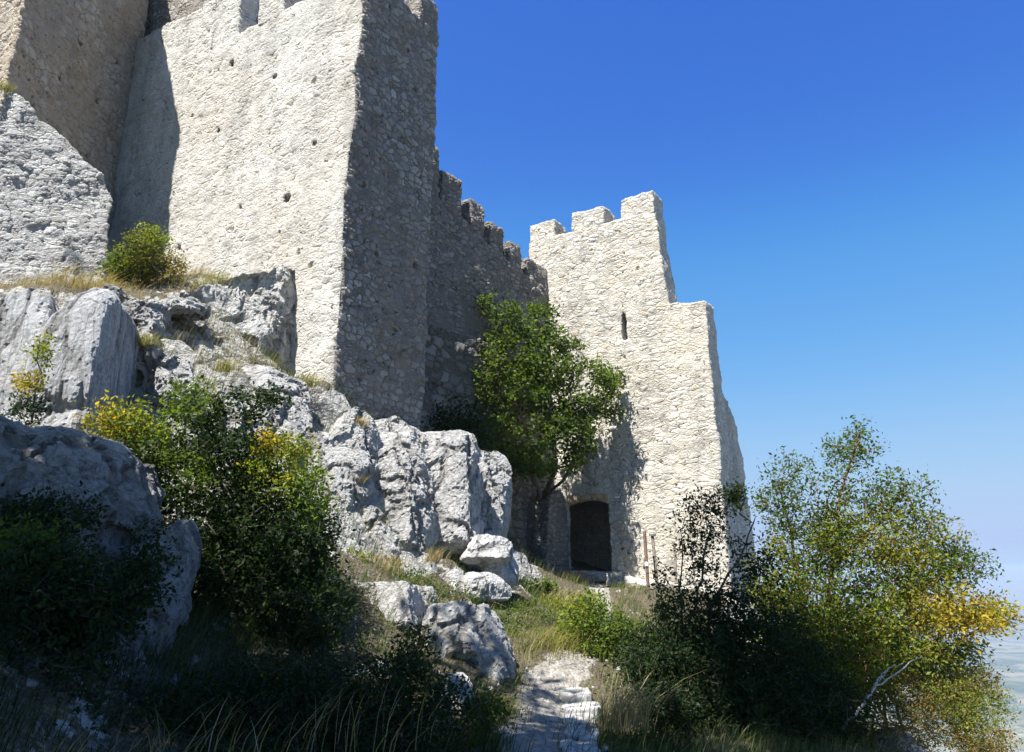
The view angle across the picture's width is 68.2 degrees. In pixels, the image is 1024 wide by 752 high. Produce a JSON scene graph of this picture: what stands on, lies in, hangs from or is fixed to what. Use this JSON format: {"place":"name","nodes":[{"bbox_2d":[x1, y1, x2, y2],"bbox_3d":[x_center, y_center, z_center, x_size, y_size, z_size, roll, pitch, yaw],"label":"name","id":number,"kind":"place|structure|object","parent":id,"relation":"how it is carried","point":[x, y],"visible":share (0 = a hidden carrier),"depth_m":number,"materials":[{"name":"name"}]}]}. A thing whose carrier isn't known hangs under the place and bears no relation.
{"place":"outdoors","nodes":[
{"label":"outdoors","id":0,"kind":"place"},
{"bbox_2d":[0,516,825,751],"bbox_3d":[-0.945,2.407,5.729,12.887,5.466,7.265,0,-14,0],"label":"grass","id":1,"kind":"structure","parent":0,"point":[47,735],"depth_m":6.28,"materials":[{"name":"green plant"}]},
{"bbox_2d":[0,273,1023,751],"bbox_3d":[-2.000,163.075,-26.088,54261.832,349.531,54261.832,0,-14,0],"label":"ground","id":2,"kind":"structure","parent":0,"point":[558,673],"depth_m":10.30,"materials":[{"name":"grey stone"}]},
{"bbox_2d":[0,287,59,415],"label":"rock outcrop","id":3,"kind":"object","parent":2,"relation":"on","point":[25,313],"visible":0.37,"depth_m":10.61,"materials":[{"name":"stone"}]},
{"bbox_2d":[1,327,62,426],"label":"sapling","id":4,"kind":"object","parent":2,"relation":"on","point":[28,383],"visible":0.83,"depth_m":9.22,"materials":[{"name":"green plant"}]},
{"bbox_2d":[0,90,112,286],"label":"sloping wall footing","id":5,"kind":"object","parent":2,"relation":"on","point":[56,200],"visible":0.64,"depth_m":16.26,"materials":[{"name":"grey stone"}]},
{"bbox_2d":[0,77,16,94],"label":"grass tuft","id":6,"kind":"object","parent":5,"relation":"on","point":[4,88],"visible":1,"depth_m":15.53,"materials":[{"name":"plant"}]},
{"bbox_2d":[5,287,138,435],"bbox_3d":[-6.420,0.064,11.062,1.411,2.689,1.892,2,-14,-9],"label":"rock outcrop","id":7,"kind":"object","parent":2,"relation":"on","point":[95,333],"visible":0.62,"depth_m":10.47,"materials":[{"name":"stone"}]},
{"bbox_2d":[0,0,147,245],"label":"side tower","id":8,"kind":"structure","parent":2,"relation":"on","point":[67,67],"depth_m":19.04,"materials":[{"name":"beige stone"}]},
{"bbox_2d":[24,258,158,299],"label":"grass tuft","id":9,"kind":"object","parent":2,"relation":"on","point":[96,285],"visible":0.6,"depth_m":12.98,"materials":[{"name":"plant"}]},
{"bbox_2d":[0,480,184,702],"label":"shrub","id":10,"kind":"object","parent":2,"relation":"on","point":[90,597],"visible":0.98,"depth_m":5.97,"materials":[{"name":"green plant"}]},
{"bbox_2d":[0,706,187,751],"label":"grass tuft","id":11,"kind":"object","parent":2,"relation":"on","point":[96,740],"visible":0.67,"depth_m":4.85,"materials":[{"name":"green plant"}]},
{"bbox_2d":[30,423,157,446],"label":"grass tuft","id":12,"kind":"object","parent":2,"relation":"on","point":[91,431],"visible":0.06,"depth_m":9.35,"materials":[{"name":"plant"}]},
{"bbox_2d":[0,415,201,662],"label":"rock outcrop","id":13,"kind":"object","parent":2,"relation":"on","point":[59,457],"visible":0.44,"depth_m":7.38,"materials":[{"name":"stone"}]},
{"bbox_2d":[91,220,193,286],"bbox_3d":[-7.238,-2.377,14.933,1.726,1.533,1.424,0,-14,0],"label":"shrub","id":14,"kind":"object","parent":2,"relation":"on","point":[130,264],"visible":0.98,"depth_m":14.78,"materials":[{"name":"green plant"}]},
{"bbox_2d":[102,284,210,327],"bbox_3d":[-6.323,-1.116,13.353,1.924,0.767,1.053,9,-17,-31],"label":"rock outcrop","id":15,"kind":"object","parent":2,"relation":"on","point":[164,312],"visible":0.69,"depth_m":13.13,"materials":[{"name":"stone"}]},
{"bbox_2d":[136,317,245,441],"bbox_3d":[-5.232,0.152,12.174,1.983,2.146,1.326,0,-14,0],"label":"rock outcrop","id":16,"kind":"object","parent":2,"relation":"on","point":[157,368],"visible":0.35,"depth_m":11.83,"materials":[{"name":"stone"}]},
{"bbox_2d":[135,327,171,348],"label":"grass tuft","id":17,"kind":"object","parent":16,"relation":"on","point":[144,342],"visible":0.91,"depth_m":11.83,"materials":[{"name":"green plant"}]},
{"bbox_2d":[51,640,357,751],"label":"shrub","id":18,"kind":"object","parent":2,"relation":"on","point":[242,683],"visible":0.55,"depth_m":6.12,"materials":[{"name":"green plant"}]},
{"bbox_2d":[79,689,333,751],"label":"grass tuft","id":19,"kind":"object","parent":2,"relation":"on","point":[219,733],"visible":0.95,"depth_m":5.34,"materials":[{"name":"green plant"}]},
{"bbox_2d":[158,260,271,289],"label":"grass tuft","id":20,"kind":"object","parent":2,"relation":"on","point":[206,282],"visible":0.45,"depth_m":14.76,"materials":[{"name":"beige plant"}]},
{"bbox_2d":[74,374,364,660],"bbox_3d":[-3.407,1.589,9.062,3.570,3.447,1.746,-2,-14,9],"label":"shrub","id":21,"kind":"object","parent":2,"relation":"on","point":[258,539],"visible":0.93,"depth_m":8.90,"materials":[{"name":"green plant"}]},
{"bbox_2d":[155,264,295,371],"bbox_3d":[-6.709,-0.022,15.021,3.929,4.885,3.581,-9,-17,31],"label":"rubble stub","id":22,"kind":"object","parent":2,"relation":"on","point":[268,312],"visible":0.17,"depth_m":14.96,"materials":[{"name":"stone"}]},
{"bbox_2d":[104,0,439,429],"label":"corner tower","id":23,"kind":"structure","parent":2,"relation":"on","point":[298,137],"depth_m":17.07,"materials":[{"name":"beige stone"}]},
{"bbox_2d":[184,457,371,618],"bbox_3d":[-3.131,2.347,9.842,2.761,2.740,1.390,0,-14,0],"label":"shrub","id":24,"kind":"object","parent":2,"relation":"on","point":[330,532],"visible":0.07,"depth_m":9.90,"materials":[{"name":"green plant"}]},
{"bbox_2d":[292,372,322,389],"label":"grass tuft","id":25,"kind":"object","parent":2,"relation":"on","point":[310,381],"visible":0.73,"depth_m":13.77,"materials":[{"name":"green plant"}]},
{"bbox_2d":[217,365,432,521],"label":"cliff","id":26,"kind":"structure","parent":2,"relation":"on","point":[348,447],"depth_m":12.86,"materials":[{"name":"stone"}]},
{"bbox_2d":[206,357,241,373],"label":"grass tuft","id":27,"kind":"object","parent":26,"relation":"on","point":[227,367],"visible":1,"depth_m":12.61,"materials":[{"name":"plant"}]},
{"bbox_2d":[353,413,372,426],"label":"grass tuft","id":28,"kind":"object","parent":26,"relation":"on","point":[358,420],"visible":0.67,"depth_m":13.33,"materials":[{"name":"plant"}]},
{"bbox_2d":[215,615,524,751],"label":"shrub","id":29,"kind":"object","parent":2,"relation":"on","point":[400,675],"visible":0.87,"depth_m":6.47,"materials":[{"name":"green plant"}]},
{"bbox_2d":[356,551,434,574],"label":"grass tuft","id":30,"kind":"object","parent":2,"relation":"on","point":[385,565],"visible":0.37,"depth_m":11.73,"materials":[{"name":"plant"}]},
{"bbox_2d":[356,580,438,632],"bbox_3d":[-1.787,3.430,10.561,1.579,1.262,2.508,0,-14,0],"label":"rock slab","id":31,"kind":"object","parent":2,"relation":"on","point":[408,598],"visible":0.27,"depth_m":9.88,"materials":[{"name":"stone"}]},
{"bbox_2d":[288,674,515,751],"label":"grass tuft","id":32,"kind":"object","parent":2,"relation":"on","point":[353,735],"visible":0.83,"depth_m":5.91,"materials":[{"name":"green plant"}]},
{"bbox_2d":[346,542,486,603],"bbox_3d":[-1.948,3.114,11.671,3.079,1.184,1.524,12,-19,-39],"label":"shrub","id":33,"kind":"object","parent":2,"relation":"on","point":[364,556],"visible":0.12,"depth_m":11.92,"materials":[{"name":"green plant"}]},
{"bbox_2d":[422,548,447,561],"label":"grass tuft","id":34,"kind":"object","parent":2,"relation":"on","point":[431,556],"visible":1,"depth_m":12.58,"materials":[{"name":"beige plant"}]},
{"bbox_2d":[361,429,512,563],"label":"cliff","id":35,"kind":"structure","parent":2,"relation":"on","point":[453,489],"depth_m":13.81,"materials":[{"name":"stone"}]},
{"bbox_2d":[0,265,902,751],"bbox_3d":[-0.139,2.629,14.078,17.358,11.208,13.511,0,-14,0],"label":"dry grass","id":36,"kind":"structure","parent":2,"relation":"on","point":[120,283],"depth_m":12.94,"materials":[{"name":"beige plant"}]},
{"bbox_2d":[439,569,463,590],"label":"boulder","id":37,"kind":"object","parent":2,"relation":"on","point":[456,575],"visible":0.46,"depth_m":12.61,"materials":[{"name":"stone"}]},
{"bbox_2d":[444,672,474,713],"bbox_3d":[-0.601,3.615,8.238,0.484,0.702,0.519,0,-14,0],"label":"boulder","id":38,"kind":"object","parent":2,"relation":"on","point":[453,677],"visible":0.06,"depth_m":8.27,"materials":[{"name":"stone"}]},
{"bbox_2d":[421,391,503,448],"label":"shrub","id":39,"kind":"object","parent":2,"relation":"on","point":[468,424],"visible":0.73,"depth_m":17.90,"materials":[{"name":"green plant"}]},
{"bbox_2d":[421,600,516,682],"bbox_3d":[-0.699,3.550,10.009,1.554,1.138,1.482,0,-14,0],"label":"rock slab","id":40,"kind":"object","parent":2,"relation":"on","point":[479,632],"visible":0.62,"depth_m":9.60,"materials":[{"name":"stone"}]},
{"bbox_2d":[420,146,550,555],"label":"curtain wall","id":41,"kind":"structure","parent":2,"relation":"on","point":[472,255],"depth_m":22.11,"materials":[{"name":"grey stone"}]},
{"bbox_2d":[462,571,511,601],"bbox_3d":[-0.515,3.591,12.906,0.938,0.524,0.733,11,-18,-37],"label":"boulder","id":42,"kind":"object","parent":2,"relation":"on","point":[493,587],"visible":0.81,"depth_m":12.61,"materials":[{"name":"stone"}]},
{"bbox_2d":[460,534,518,587],"bbox_3d":[-0.408,3.353,13.677,1.114,1.000,1.032,0,-14,0],"label":"boulder","id":43,"kind":"object","parent":2,"relation":"on","point":[494,554],"visible":0.79,"depth_m":13.43,"materials":[{"name":"stone"}]},
{"bbox_2d":[79,273,903,751],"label":"grass","id":44,"kind":"structure","parent":2,"relation":"on","point":[531,591],"depth_m":8.80,"materials":[{"name":"green plant"}]},
{"bbox_2d":[491,690,543,714],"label":"grass tuft","id":45,"kind":"object","parent":2,"relation":"on","point":[515,705],"visible":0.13,"depth_m":8.51,"materials":[{"name":"green plant"}]},
{"bbox_2d":[513,570,570,607],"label":"shrub","id":46,"kind":"object","parent":2,"relation":"on","point":[549,585],"visible":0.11,"depth_m":16.23,"materials":[{"name":"green plant"}]},
{"bbox_2d":[492,592,594,647],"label":"shrub","id":47,"kind":"object","parent":2,"relation":"on","point":[514,608],"visible":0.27,"depth_m":12.24,"materials":[{"name":"green plant"}]},
{"bbox_2d":[525,490,570,576],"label":"broken pier","id":48,"kind":"structure","parent":2,"relation":"on","point":[548,535],"depth_m":22.28,"materials":[{"name":"grey stone"}]},
{"bbox_2d":[468,287,628,499],"bbox_3d":[1.037,0.434,22.021,4.999,6.079,2.962,0,-14,0],"label":"tree","id":49,"kind":"object","parent":2,"relation":"on","point":[569,420],"visible":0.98,"depth_m":21.59,"materials":[{"name":"green plant"}]},
{"bbox_2d":[545,716,552,720],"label":"loose stone","id":50,"kind":"object","parent":2,"relation":"on","point":[549,718],"visible":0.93,"depth_m":8.33,"materials":[{"name":"stone"}]},
{"bbox_2d":[505,621,612,661],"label":"grass tuft","id":51,"kind":"object","parent":2,"relation":"on","point":[557,648],"visible":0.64,"depth_m":10.72,"materials":[{"name":"green plant"}]},
{"bbox_2d":[550,567,595,583],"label":"grass tuft","id":52,"kind":"object","parent":2,"relation":"on","point":[577,575],"visible":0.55,"depth_m":20.11,"materials":[{"name":"plant"}]},
{"bbox_2d":[559,687,592,703],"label":"kerb stone","id":53,"kind":"object","parent":2,"relation":"on","point":[569,698],"visible":0.59,"depth_m":9.27,"materials":[{"name":"stone"}]},
{"bbox_2d":[562,713,594,726],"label":"kerb stone","id":54,"kind":"object","parent":2,"relation":"on","point":[579,719],"visible":0.32,"depth_m":8.37,"materials":[{"name":"stone"}]},
{"bbox_2d":[560,739,599,751],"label":"kerb stone","id":55,"kind":"object","parent":2,"relation":"on","point":[585,745],"visible":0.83,"depth_m":7.37,"materials":[{"name":"stone"}]},
{"bbox_2d":[563,724,600,746],"bbox_3d":[0.745,3.831,7.999,0.387,0.220,0.627,-2,-14,9],"label":"kerb stone","id":56,"kind":"object","parent":2,"relation":"on","point":[582,736],"visible":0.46,"depth_m":7.86,"materials":[{"name":"stone"}]},
{"bbox_2d":[563,701,600,721],"bbox_3d":[0.835,3.997,8.996,0.487,0.219,0.630,0,-14,0],"label":"kerb stone","id":57,"kind":"object","parent":2,"relation":"on","point":[582,707],"visible":0.38,"depth_m":8.75,"materials":[{"name":"stone"}]},
{"bbox_2d":[540,586,638,614],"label":"grass tuft","id":58,"kind":"object","parent":2,"relation":"on","point":[582,595],"visible":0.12,"depth_m":14.94,"materials":[{"name":"green plant"}]},
{"bbox_2d":[544,585,652,664],"bbox_3d":[1.306,3.862,11.196,1.727,1.582,1.369,0,-14,0],"label":"shrub","id":59,"kind":"object","parent":2,"relation":"on","point":[599,621],"visible":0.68,"depth_m":11.04,"materials":[{"name":"green plant"}]},
{"bbox_2d":[581,666,701,734],"bbox_3d":[1.490,3.547,8.342,1.645,0.556,1.249,4,-15,-16],"label":"grass tuft","id":60,"kind":"object","parent":2,"relation":"on","point":[617,709],"visible":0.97,"depth_m":8.11,"materials":[{"name":"green plant"}]},
{"bbox_2d":[529,190,756,600],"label":"gate tower","id":61,"kind":"structure","parent":2,"relation":"on","point":[611,284],"depth_m":22.61,"materials":[{"name":"stone"}]},
{"bbox_2d":[643,531,649,589],"bbox_3d":[3.538,5.127,19.771,0.100,2.104,0.439,0,-14,0],"label":"metal post","id":62,"kind":"object","parent":2,"relation":"on","point":[646,555],"visible":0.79,"depth_m":19.87,"materials":[{"name":"metal"}]},
{"bbox_2d":[649,534,658,586],"bbox_3d":[3.822,5.141,20.207,0.190,1.799,0.489,0,-14,0],"label":"metal post","id":63,"kind":"object","parent":2,"relation":"on","point":[653,550],"visible":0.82,"depth_m":20.32,"materials":[{"name":"metal"}]},
{"bbox_2d":[606,575,739,606],"bbox_3d":[4.348,6.371,20.279,3.743,1.953,1.178,-9,-17,31],"label":"rubble footing","id":64,"kind":"object","parent":2,"relation":"on","point":[624,579],"visible":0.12,"depth_m":20.68,"materials":[{"name":"stone"}]},
{"bbox_2d":[673,545,676,583],"bbox_3d":[4.366,5.257,20.151,0.070,1.544,0.432,-4,-15,15],"label":"metal post","id":65,"kind":"object","parent":2,"relation":"on","point":[675,564],"visible":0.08,"depth_m":20.23,"materials":[{"name":"metal"}]},
{"bbox_2d":[642,716,785,751],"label":"grass tuft","id":66,"kind":"object","parent":2,"relation":"on","point":[705,739],"visible":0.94,"depth_m":7.68,"materials":[{"name":"green plant"}]},
{"bbox_2d":[639,476,795,678],"bbox_3d":[2.768,2.829,10.220,2.094,2.986,1.241,0,-14,0],"label":"tree","id":67,"kind":"object","parent":2,"relation":"on","point":[720,595],"visible":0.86,"depth_m":10.23,"materials":[{"name":"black plant"}]},
{"bbox_2d":[604,592,882,750],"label":"shrub","id":68,"kind":"object","parent":2,"relation":"on","point":[791,684],"visible":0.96,"depth_m":9.29,"materials":[{"name":"green plant"}]},
{"bbox_2d":[841,656,921,729],"bbox_3d":[4.706,4.040,9.608,1.126,0.904,0.127,-1,-14,6],"label":"dead branch","id":69,"kind":"object","parent":68,"relation":"on","point":[875,684],"visible":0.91,"depth_m":9.63,"materials":[{"name":"grey wood"}]},
{"bbox_2d":[750,602,1009,726],"bbox_3d":[6.029,5.062,12.829,4.025,2.772,2.594,0,-14,0],"label":"shrub","id":70,"kind":"object","parent":2,"relation":"on","point":[943,673],"visible":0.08,"depth_m":12.37,"materials":[{"name":"green plant"}]},
{"bbox_2d":[739,414,1023,726],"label":"tree","id":71,"kind":"object","parent":2,"relation":"on","point":[945,615],"visible":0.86,"depth_m":11.40,"materials":[{"name":"green plant"}]},
{"bbox_2d":[872,726,926,751],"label":"boulder","id":72,"kind":"object","parent":2,"relation":"on","point":[912,746],"visible":0.41,"depth_m":10.01,"materials":[{"name":"stone"}]},
{"bbox_2d":[813,654,1022,751],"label":"shrub","id":73,"kind":"object","parent":2,"relation":"on","point":[962,709],"visible":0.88,"depth_m":10.34,"materials":[{"name":"green plant"}]},
{"bbox_2d":[404,0,1023,567],"label":"sky","id":74,"kind":"structure","parent":0,"point":[841,182],"materials":[{"name":"blue"}]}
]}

